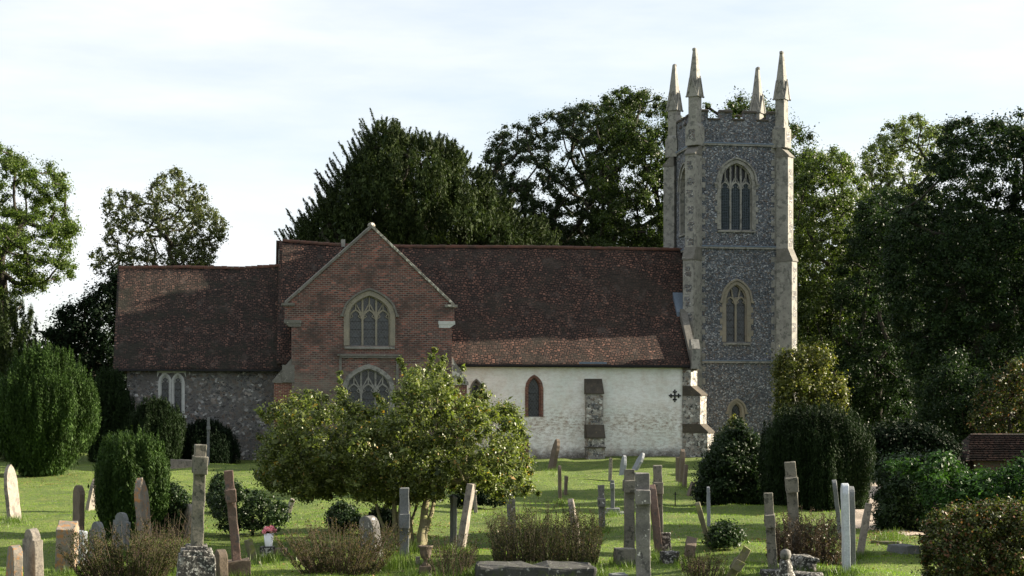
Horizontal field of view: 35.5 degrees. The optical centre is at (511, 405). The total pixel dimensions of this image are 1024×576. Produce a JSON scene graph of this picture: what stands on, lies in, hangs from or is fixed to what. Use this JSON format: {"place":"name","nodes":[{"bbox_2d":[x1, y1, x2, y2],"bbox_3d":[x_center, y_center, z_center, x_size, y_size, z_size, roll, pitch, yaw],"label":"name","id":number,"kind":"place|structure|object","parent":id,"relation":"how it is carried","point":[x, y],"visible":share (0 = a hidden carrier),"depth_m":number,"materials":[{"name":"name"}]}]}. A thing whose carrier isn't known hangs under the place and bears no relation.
{"place":"outdoors","nodes":[
{"label":"outdoors","id":0,"kind":"place"},
{"bbox_2d":[0,453,1022,575],"bbox_3d":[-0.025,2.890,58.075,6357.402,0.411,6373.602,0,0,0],"label":"ground","id":1,"kind":"structure","parent":0,"point":[586,471],"depth_m":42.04,"materials":[{"name":"plant"}]},
{"bbox_2d":[4,464,20,519],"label":"headstone","id":2,"kind":"object","parent":1,"relation":"on","point":[11,494],"visible":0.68,"depth_m":40.18,"materials":[{"name":"stone"}]},
{"bbox_2d":[6,545,22,575],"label":"headstone","id":3,"kind":"object","parent":1,"relation":"on","point":[14,564],"visible":1,"depth_m":24.53,"materials":[{"name":"beige stone"}]},
{"bbox_2d":[0,285,38,460],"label":"yew tree","id":4,"kind":"object","parent":1,"relation":"on","point":[11,330],"visible":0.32,"depth_m":83.35,"materials":[{"name":"green plant"}]},
{"bbox_2d":[22,528,43,575],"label":"headstone","id":5,"kind":"object","parent":1,"relation":"on","point":[32,550],"visible":1,"depth_m":24.98,"materials":[{"name":"stone"}]},
{"bbox_2d":[0,141,86,370],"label":"oak tree","id":6,"kind":"object","parent":1,"relation":"on","point":[14,235],"visible":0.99,"depth_m":99.00,"materials":[{"name":"green plant"}]},
{"bbox_2d":[0,337,101,476],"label":"clipped yew","id":7,"kind":"object","parent":1,"relation":"on","point":[50,410],"visible":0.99,"depth_m":64.19,"materials":[{"name":"green plant"}]},
{"bbox_2d":[55,520,78,573],"bbox_3d":[-7.909,2.655,28.431,0.335,1.217,0.610,2,0,-8],"label":"headstone","id":8,"kind":"object","parent":1,"relation":"on","point":[61,528],"visible":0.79,"depth_m":28.14,"materials":[{"name":"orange stone"}]},
{"bbox_2d":[72,485,84,530],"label":"headstone","id":9,"kind":"object","parent":1,"relation":"on","point":[79,503],"visible":0.73,"depth_m":35.73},
{"bbox_2d":[32,258,141,450],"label":"yew tree","id":10,"kind":"object","parent":1,"relation":"on","point":[71,329],"visible":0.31,"depth_m":98.44,"materials":[{"name":"green plant"}]},
{"bbox_2d":[85,479,95,510],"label":"headstone","id":11,"kind":"object","parent":1,"relation":"on","point":[89,504],"visible":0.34,"depth_m":43.72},
{"bbox_2d":[89,521,105,558],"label":"headstone","id":12,"kind":"object","parent":1,"relation":"on","point":[95,524],"visible":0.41,"depth_m":30.77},
{"bbox_2d":[85,362,135,462],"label":"clipped yew","id":13,"kind":"object","parent":1,"relation":"on","point":[117,403],"visible":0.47,"depth_m":81.20,"materials":[{"name":"green plant"}]},
{"bbox_2d":[112,512,130,550],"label":"headstone","id":14,"kind":"object","parent":1,"relation":"on","point":[121,518],"visible":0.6,"depth_m":31.87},
{"bbox_2d":[55,518,190,575],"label":"dry shrub","id":15,"kind":"object","parent":1,"relation":"on","point":[139,564],"visible":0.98,"depth_m":25.84,"materials":[{"name":"brown plant"}]},
{"bbox_2d":[87,423,174,538],"bbox_3d":[-8.541,1.739,35.831,1.842,2.713,1.842,0,0,-21],"label":"clipped yew","id":16,"kind":"object","parent":1,"relation":"on","point":[124,462],"visible":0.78,"depth_m":35.27,"materials":[{"name":"green plant"}]},
{"bbox_2d":[134,477,151,544],"bbox_3d":[-7.418,2.333,32.224,0.147,1.764,0.608,-5,0,3],"label":"headstone","id":17,"kind":"object","parent":1,"relation":"on","point":[141,500],"visible":0.56,"depth_m":32.04,"materials":[{"name":"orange stone"}]},
{"bbox_2d":[123,394,186,464],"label":"clipped yew","id":18,"kind":"object","parent":1,"relation":"on","point":[154,415],"visible":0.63,"depth_m":79.17,"materials":[{"name":"green plant"}]},
{"bbox_2d":[87,165,232,279],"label":"open tree","id":19,"kind":"object","parent":1,"relation":"on","point":[175,250],"visible":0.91,"depth_m":116.59,"materials":[{"name":"green plant"}]},
{"bbox_2d":[122,509,209,561],"bbox_3d":[-6.383,2.447,29.518,1.350,1.141,1.864,0,0,0],"label":"dry shrub","id":20,"kind":"object","parent":1,"relation":"on","point":[173,531],"visible":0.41,"depth_m":29.59,"materials":[{"name":"brown plant"}]},
{"bbox_2d":[158,477,191,534],"bbox_3d":[-7.717,2.326,36.277,1.277,1.429,1.859,0,0,0],"label":"bush","id":21,"kind":"object","parent":1,"relation":"on","point":[179,495],"visible":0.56,"depth_m":35.82,"materials":[{"name":"green plant"}]},
{"bbox_2d":[170,459,191,468],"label":"ledger stone","id":22,"kind":"object","parent":1,"relation":"on","point":[178,463],"visible":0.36,"depth_m":73.70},
{"bbox_2d":[183,504,191,537],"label":"headstone","id":23,"kind":"object","parent":1,"relation":"on","point":[189,508],"visible":0.47,"depth_m":35.64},
{"bbox_2d":[176,444,215,575],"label":"grave cross","id":24,"kind":"object","parent":1,"relation":"on","point":[196,556],"visible":1,"depth_m":24.52,"materials":[{"name":"stone"}]},
{"bbox_2d":[206,417,209,464],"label":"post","id":25,"kind":"object","parent":1,"relation":"on","point":[208,436],"visible":0.87,"depth_m":77.61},
{"bbox_2d":[181,411,241,463],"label":"clipped yew","id":26,"kind":"object","parent":1,"relation":"on","point":[223,447],"visible":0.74,"depth_m":81.03,"materials":[{"name":"green plant"}]},
{"bbox_2d":[214,549,227,575],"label":"headstone","id":27,"kind":"object","parent":1,"relation":"on","point":[221,556],"visible":0.94,"depth_m":26.60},
{"bbox_2d":[204,467,238,513],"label":"bush","id":28,"kind":"object","parent":1,"relation":"on","point":[217,480],"visible":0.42,"depth_m":42.01,"materials":[{"name":"green plant"}]},
{"bbox_2d":[224,470,251,575],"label":"grave cross","id":29,"kind":"object","parent":1,"relation":"on","point":[237,563],"visible":0.93,"depth_m":27.27,"materials":[{"name":"stone"}]},
{"bbox_2d":[244,539,256,559],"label":"headstone","id":30,"kind":"object","parent":1,"relation":"on","point":[250,548],"visible":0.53,"depth_m":30.26,"materials":[{"name":"stone"}]},
{"bbox_2d":[207,480,295,535],"bbox_3d":[-5.884,2.316,36.308,2.112,1.502,1.797,0,0,0],"label":"bush","id":31,"kind":"object","parent":1,"relation":"on","point":[247,512],"visible":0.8,"depth_m":35.97,"materials":[{"name":"green plant"}]},
{"bbox_2d":[260,546,287,557],"bbox_3d":[-4.532,2.816,30.471,0.506,0.275,0.307,0,0,0],"label":"vase stand","id":32,"kind":"object","parent":1,"relation":"on","point":[265,549],"visible":0.56,"depth_m":30.32,"materials":[{"name":"stone"}]},
{"bbox_2d":[264,533,273,546],"bbox_3d":[-4.624,2.553,30.410,0.190,0.250,0.190,0,0,0],"label":"flower vase","id":33,"kind":"object","parent":32,"relation":"on","point":[268,540],"visible":0.89,"depth_m":30.34,"materials":[{"name":"ceramic"}]},
{"bbox_2d":[269,517,413,575],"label":"dry shrub","id":34,"kind":"object","parent":1,"relation":"on","point":[368,551],"visible":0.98,"depth_m":27.58,"materials":[{"name":"brown plant"}]},
{"bbox_2d":[323,496,363,532],"bbox_3d":[-3.832,2.567,37.064,1.162,0.998,1.664,0,0,0],"label":"bush","id":35,"kind":"object","parent":1,"relation":"on","point":[346,512],"visible":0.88,"depth_m":36.62,"materials":[{"name":"green plant"}]},
{"bbox_2d":[359,515,382,556],"bbox_3d":[-2.649,2.658,30.208,0.173,1.169,0.557,-7,0,-34],"label":"headstone","id":36,"kind":"object","parent":1,"relation":"on","point":[367,520],"visible":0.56,"depth_m":30.06,"materials":[{"name":"grey stone"}]},
{"bbox_2d":[359,504,397,533],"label":"bush","id":37,"kind":"object","parent":1,"relation":"on","point":[386,514],"visible":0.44,"depth_m":35.73,"materials":[{"name":"green plant"}]},
{"bbox_2d":[248,346,541,550],"bbox_3d":[-2.397,0.912,33.004,6.058,4.292,4.734,0,0,0],"label":"holly tree","id":38,"kind":"object","parent":1,"relation":"on","point":[418,464],"visible":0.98,"depth_m":31.92,"materials":[{"name":"green plant"}]},
{"bbox_2d":[399,487,409,555],"bbox_3d":[-2.048,2.314,30.421,0.203,1.499,0.563,0,0,-6],"label":"grave cross","id":39,"kind":"object","parent":1,"relation":"on","point":[404,516],"visible":0.84,"depth_m":30.33,"materials":[{"name":"stone"}]},
{"bbox_2d":[274,108,561,245],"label":"yew tree","id":40,"kind":"object","parent":1,"relation":"on","point":[436,201],"visible":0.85,"depth_m":109.43,"materials":[{"name":"green plant"}]},
{"bbox_2d":[418,545,432,575],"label":"stone urn","id":41,"kind":"object","parent":1,"relation":"on","point":[423,567],"visible":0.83,"depth_m":27.44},
{"bbox_2d":[423,527,481,575],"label":"dry shrub","id":42,"kind":"object","parent":1,"relation":"on","point":[470,559],"visible":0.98,"depth_m":27.53,"materials":[{"name":"brown plant"}]},
{"bbox_2d":[450,495,456,545],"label":"headstone","id":43,"kind":"object","parent":1,"relation":"on","point":[453,514],"visible":0.68,"depth_m":33.20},
{"bbox_2d":[113,48,798,461],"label":"church","id":44,"kind":"structure","parent":1,"relation":"on","point":[667,348],"depth_m":88.69,"materials":[{"name":"red brick"}]},
{"bbox_2d":[158,373,171,405],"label":"chancel window","id":45,"kind":"structure","parent":44,"relation":"in","point":[164,383],"depth_m":84.56,"materials":[{"name":"white stone"}]},
{"bbox_2d":[171,373,184,412],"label":"chancel window","id":46,"kind":"structure","parent":44,"relation":"in","point":[178,384],"depth_m":84.66,"materials":[{"name":"white stone"}]},
{"bbox_2d":[342,364,394,421],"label":"transept window","id":47,"kind":"structure","parent":44,"relation":"in","point":[365,380],"depth_m":83.21,"materials":[{"name":"glass"}]},
{"bbox_2d":[340,288,398,348],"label":"transept window","id":48,"kind":"structure","parent":44,"relation":"in","point":[369,317],"depth_m":83.19,"materials":[{"name":"beige glass"}]},
{"bbox_2d":[525,375,542,416],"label":"lancet window","id":49,"kind":"structure","parent":44,"relation":"in","point":[534,386],"depth_m":87.69,"materials":[{"name":"glass"}]},
{"bbox_2d":[677,162,684,236],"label":"belfry window","id":50,"kind":"structure","parent":44,"relation":"in","point":[681,179],"depth_m":94.43,"materials":[{"name":"stone"}]},
{"bbox_2d":[714,157,758,232],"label":"belfry window","id":51,"kind":"structure","parent":44,"relation":"in","point":[736,197],"depth_m":91.99,"materials":[{"name":"glass"}]},
{"bbox_2d":[719,279,753,344],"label":"tower window","id":52,"kind":"structure","parent":44,"relation":"in","point":[736,301],"depth_m":92.01,"materials":[{"name":"beige glass"}]},
{"bbox_2d":[725,398,747,422],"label":"tower window","id":53,"kind":"structure","parent":44,"relation":"in","point":[734,406],"depth_m":91.86,"materials":[{"name":"beige stone"}]},
{"bbox_2d":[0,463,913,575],"bbox_3d":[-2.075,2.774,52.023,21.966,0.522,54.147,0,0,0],"label":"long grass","id":54,"kind":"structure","parent":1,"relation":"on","point":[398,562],"depth_m":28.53,"materials":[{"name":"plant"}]},
{"bbox_2d":[2,470,920,575],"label":"fallen leaves","id":55,"kind":"object","parent":1,"relation":"on","point":[551,530],"visible":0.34,"depth_m":35.51,"materials":[{"name":"plant"}]},
{"bbox_2d":[456,483,475,548],"bbox_3d":[-0.920,2.332,31.070,0.133,1.657,0.511,9,0,6],"label":"headstone","id":56,"kind":"object","parent":1,"relation":"on","point":[467,506],"visible":0.61,"depth_m":30.83,"materials":[{"name":"stone"}]},
{"bbox_2d":[446,486,506,507],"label":"bush","id":57,"kind":"object","parent":1,"relation":"on","point":[481,498],"visible":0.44,"depth_m":45.34,"materials":[{"name":"green plant"}]},
{"bbox_2d":[507,495,515,536],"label":"headstone","id":58,"kind":"object","parent":1,"relation":"on","point":[511,504],"visible":0.25,"depth_m":35.57,"materials":[{"name":"grey stone"}]},
{"bbox_2d":[2,185,1023,423],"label":"wood","id":59,"kind":"object","parent":1,"relation":"on","point":[876,317],"visible":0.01,"depth_m":114.81,"materials":[{"name":"green plant"}]},
{"bbox_2d":[474,561,596,575],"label":"stone tomb","id":60,"kind":"object","parent":1,"relation":"on","point":[522,568],"visible":1,"depth_m":26.25,"materials":[{"name":"stone"}]},
{"bbox_2d":[484,496,610,565],"bbox_3d":[0.618,2.323,28.777,2.277,1.354,2.225,0,0,0],"label":"dry shrub","id":61,"kind":"object","parent":1,"relation":"on","point":[533,543],"visible":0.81,"depth_m":28.37,"materials":[{"name":"brown plant"}]},
{"bbox_2d":[471,98,624,246],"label":"oak tree","id":62,"kind":"object","parent":1,"relation":"on","point":[523,188],"visible":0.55,"depth_m":127.20,"materials":[{"name":"green plant"}]},
{"bbox_2d":[548,439,559,469],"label":"headstone","id":63,"kind":"object","parent":1,"relation":"on","point":[555,450],"visible":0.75,"depth_m":72.30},
{"bbox_2d":[558,465,561,501],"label":"headstone","id":64,"kind":"object","parent":1,"relation":"on","point":[559,482],"visible":0.72,"depth_m":49.44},
{"bbox_2d":[597,485,605,528],"bbox_3d":[2.120,2.528,37.826,0.186,1.302,0.454,-1,0,1],"label":"grave cross","id":65,"kind":"object","parent":1,"relation":"on","point":[601,501],"visible":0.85,"depth_m":37.75,"materials":[{"name":"grey stone"}]},
{"bbox_2d":[605,480,623,514],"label":"grave cross","id":66,"kind":"object","parent":1,"relation":"on","point":[612,485],"visible":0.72,"depth_m":42.17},
{"bbox_2d":[619,455,626,475],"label":"headstone","id":67,"kind":"object","parent":1,"relation":"on","point":[623,464],"visible":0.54,"depth_m":66.78,"materials":[{"name":"grey stone"}]},
{"bbox_2d":[613,547,635,564],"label":"stone block","id":68,"kind":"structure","parent":1,"relation":"on","point":[621,553],"depth_m":28.26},
{"bbox_2d":[622,469,634,547],"bbox_3d":[2.181,2.100,29.794,0.502,1.823,0.611,0,0,0],"label":"grave cross","id":69,"kind":"object","parent":1,"relation":"on","point":[628,484],"visible":0.55,"depth_m":29.69,"materials":[{"name":"stone"}]},
{"bbox_2d":[579,85,682,247],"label":"oak tree","id":70,"kind":"object","parent":1,"relation":"on","point":[622,122],"visible":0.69,"depth_m":121.00,"materials":[{"name":"green plant"}]},
{"bbox_2d":[632,453,644,469],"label":"headstone","id":71,"kind":"object","parent":1,"relation":"on","point":[638,462],"visible":0.68,"depth_m":71.18,"materials":[{"name":"grey stone"}]},
{"bbox_2d":[634,472,650,575],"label":"grave cross","id":72,"kind":"object","parent":1,"relation":"on","point":[642,508],"visible":1,"depth_m":24.74,"materials":[{"name":"grey stone"}]},
{"bbox_2d":[650,484,662,553],"bbox_3d":[2.686,2.290,29.795,0.135,1.644,0.612,-6,0,1],"label":"headstone","id":73,"kind":"object","parent":1,"relation":"on","point":[655,520],"visible":0.56,"depth_m":29.50,"materials":[{"name":"stone"}]},
{"bbox_2d":[652,465,662,532],"bbox_3d":[2.784,2.120,30.417,0.196,1.970,0.563,-1,0,3],"label":"grave cross","id":74,"kind":"object","parent":1,"relation":"on","point":[657,477],"visible":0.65,"depth_m":30.33,"materials":[{"name":"stone"}]},
{"bbox_2d":[661,532,671,550],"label":"stone block","id":75,"kind":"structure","parent":1,"relation":"on","point":[666,539],"depth_m":30.00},
{"bbox_2d":[660,550,679,563],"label":"stone block","id":76,"kind":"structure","parent":1,"relation":"on","point":[668,555],"depth_m":28.36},
{"bbox_2d":[678,449,684,484],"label":"headstone","id":77,"kind":"object","parent":1,"relation":"on","point":[681,461],"visible":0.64,"depth_m":57.39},
{"bbox_2d":[683,536,696,560],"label":"headstone","id":78,"kind":"object","parent":1,"relation":"on","point":[690,543],"visible":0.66,"depth_m":28.22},
{"bbox_2d":[677,547,728,575],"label":"dry shrub","id":79,"kind":"object","parent":1,"relation":"on","point":[697,565],"visible":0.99,"depth_m":26.61,"materials":[{"name":"brown plant"}]},
{"bbox_2d":[695,502,711,548],"bbox_3d":[3.940,2.578,32.586,0.115,1.271,0.509,-16,0,5],"label":"headstone","id":80,"kind":"object","parent":1,"relation":"on","point":[700,515],"visible":0.66,"depth_m":32.34,"materials":[{"name":"stone"}]},
{"bbox_2d":[707,487,710,525],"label":"headstone","id":81,"kind":"object","parent":1,"relation":"on","point":[708,508],"visible":0.67,"depth_m":38.42,"materials":[{"name":"grey stone"}]},
{"bbox_2d":[701,516,748,550],"bbox_3d":[4.313,2.598,32.484,1.035,0.800,1.776,0,0,0],"label":"bush","id":82,"kind":"object","parent":1,"relation":"on","point":[724,533],"visible":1,"depth_m":31.95,"materials":[{"name":"green plant"}]},
{"bbox_2d":[689,416,761,505],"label":"ivy shrub","id":83,"kind":"object","parent":1,"relation":"on","point":[727,470],"visible":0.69,"depth_m":47.24,"materials":[{"name":"green plant"}]},
{"bbox_2d":[726,546,750,575],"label":"grave cross","id":84,"kind":"object","parent":1,"relation":"on","point":[737,565],"visible":1,"depth_m":26.45,"materials":[{"name":"stone"}]},
{"bbox_2d":[702,85,826,277],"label":"oak tree","id":85,"kind":"object","parent":1,"relation":"on","point":[738,108],"visible":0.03,"depth_m":126.57,"materials":[{"name":"green plant"}]},
{"bbox_2d":[759,569,777,575],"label":"stone block","id":86,"kind":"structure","parent":1,"relation":"on","point":[768,572],"depth_m":26.77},
{"bbox_2d":[764,493,777,568],"bbox_3d":[4.469,2.270,27.623,0.187,1.527,0.505,-4,0,7],"label":"grave cross","id":87,"kind":"object","parent":1,"relation":"on","point":[769,521],"visible":0.97,"depth_m":27.54,"materials":[{"name":"stone"}]},
{"bbox_2d":[776,549,794,575],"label":"monument","id":88,"kind":"object","parent":1,"relation":"on","point":[785,568],"visible":1,"depth_m":25.89,"materials":[{"name":"stone"}]},
{"bbox_2d":[784,461,800,553],"bbox_3d":[5.073,1.989,28.811,0.417,1.955,0.611,-4,0,8],"label":"grave cross","id":89,"kind":"object","parent":1,"relation":"on","point":[791,485],"visible":0.69,"depth_m":28.70,"materials":[{"name":"stone"}]},
{"bbox_2d":[790,554,819,571],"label":"stone block","id":90,"kind":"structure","parent":1,"relation":"on","point":[806,560],"depth_m":27.31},
{"bbox_2d":[761,335,853,420],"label":"golden holly","id":91,"kind":"object","parent":1,"relation":"on","point":[790,377],"visible":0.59,"depth_m":75.21,"materials":[{"name":"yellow plant"}]},
{"bbox_2d":[766,505,850,566],"bbox_3d":[5.268,2.354,28.822,1.493,1.112,1.552,0,0,0],"label":"dry shrub","id":92,"kind":"object","parent":1,"relation":"on","point":[806,545],"visible":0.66,"depth_m":28.43,"materials":[{"name":"brown plant"}]},
{"bbox_2d":[793,571,823,575],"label":"stone block","id":93,"kind":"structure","parent":1,"relation":"on","point":[800,573],"depth_m":26.24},
{"bbox_2d":[756,394,876,510],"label":"clipped yew","id":94,"kind":"object","parent":1,"relation":"on","point":[824,447],"visible":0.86,"depth_m":43.88,"materials":[{"name":"green plant"}]},
{"bbox_2d":[793,143,879,399],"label":"lime tree","id":95,"kind":"object","parent":1,"relation":"on","point":[809,246],"visible":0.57,"depth_m":108.78,"materials":[{"name":"green plant"}]},
{"bbox_2d":[832,479,841,538],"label":"headstone","id":96,"kind":"object","parent":1,"relation":"on","point":[835,493],"visible":0.56,"depth_m":34.26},
{"bbox_2d":[840,483,850,572],"bbox_3d":[5.670,2.229,27.187,0.124,1.811,0.509,-1,0,8],"label":"headstone","id":97,"kind":"object","parent":1,"relation":"on","point":[845,520],"visible":0.95,"depth_m":26.94,"materials":[{"name":"white stone"}]},
{"bbox_2d":[849,486,855,565],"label":"headstone","id":98,"kind":"object","parent":1,"relation":"on","point":[852,523],"visible":0.73,"depth_m":28.56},
{"bbox_2d":[857,503,872,553],"bbox_3d":[6.760,2.567,30.850,0.132,1.380,0.512,10,0,11],"label":"headstone","id":99,"kind":"object","parent":1,"relation":"on","point":[865,522],"visible":0.66,"depth_m":30.61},
{"bbox_2d":[818,185,926,430],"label":"beech tree","id":100,"kind":"object","parent":1,"relation":"on","point":[874,359],"visible":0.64,"depth_m":101.32,"materials":[{"name":"green plant"}]},
{"bbox_2d":[886,544,920,554],"bbox_3d":[7.797,2.930,31.820,0.378,0.329,0.620,0,0,-29],"label":"kerb stone","id":101,"kind":"object","parent":1,"relation":"on","point":[907,549],"visible":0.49,"depth_m":31.62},
{"bbox_2d":[855,112,953,216],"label":"ash tree","id":102,"kind":"object","parent":1,"relation":"on","point":[888,163],"visible":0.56,"depth_m":148.00,"materials":[{"name":"green plant"}]},
{"bbox_2d":[864,444,962,531],"bbox_3d":[9.342,2.022,36.894,2.351,2.243,3.906,0,0,14],"label":"hedge","id":103,"kind":"object","parent":1,"relation":"on","point":[893,497],"visible":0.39,"depth_m":35.94,"materials":[{"name":"green plant"}]},
{"bbox_2d":[862,412,969,479],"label":"bush","id":104,"kind":"object","parent":1,"relation":"on","point":[909,436],"visible":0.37,"depth_m":60.89,"materials":[{"name":"green plant"}]},
{"bbox_2d":[867,106,1023,432],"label":"beech tree","id":105,"kind":"object","parent":1,"relation":"on","point":[952,323],"visible":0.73,"depth_m":81.94,"materials":[{"name":"green plant"}]},
{"bbox_2d":[879,441,1023,537],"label":"bramble hedge","id":106,"kind":"object","parent":1,"relation":"on","point":[935,475],"visible":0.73,"depth_m":30.11,"materials":[{"name":"green plant"}]},
{"bbox_2d":[905,345,1023,442],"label":"broadleaf shrub","id":107,"kind":"object","parent":1,"relation":"on","point":[940,383],"visible":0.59,"depth_m":68.94,"materials":[{"name":"green plant"}]},
{"bbox_2d":[910,491,1023,575],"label":"hedge","id":108,"kind":"object","parent":1,"relation":"on","point":[957,551],"visible":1,"depth_m":21.68,"materials":[{"name":"green plant"}]},
{"bbox_2d":[960,433,1023,473],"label":"tiled shed","id":109,"kind":"structure","parent":1,"relation":"on","point":[992,451],"depth_m":62.51,"materials":[{"name":"brown tile"}]},
{"bbox_2d":[964,354,1023,432],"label":"broadleaf shrub","id":110,"kind":"object","parent":1,"relation":"on","point":[1001,418],"visible":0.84,"depth_m":65.62,"materials":[{"name":"green plant"}]},
{"bbox_2d":[0,0,1023,361],"label":"sky","id":111,"kind":"structure","parent":0,"point":[249,98],"materials":[{"name":"white"}]},
{"bbox_2d":[855,480,923,535],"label":"path","id":112,"kind":"structure","parent":0,"point":[858,515],"depth_m":40.49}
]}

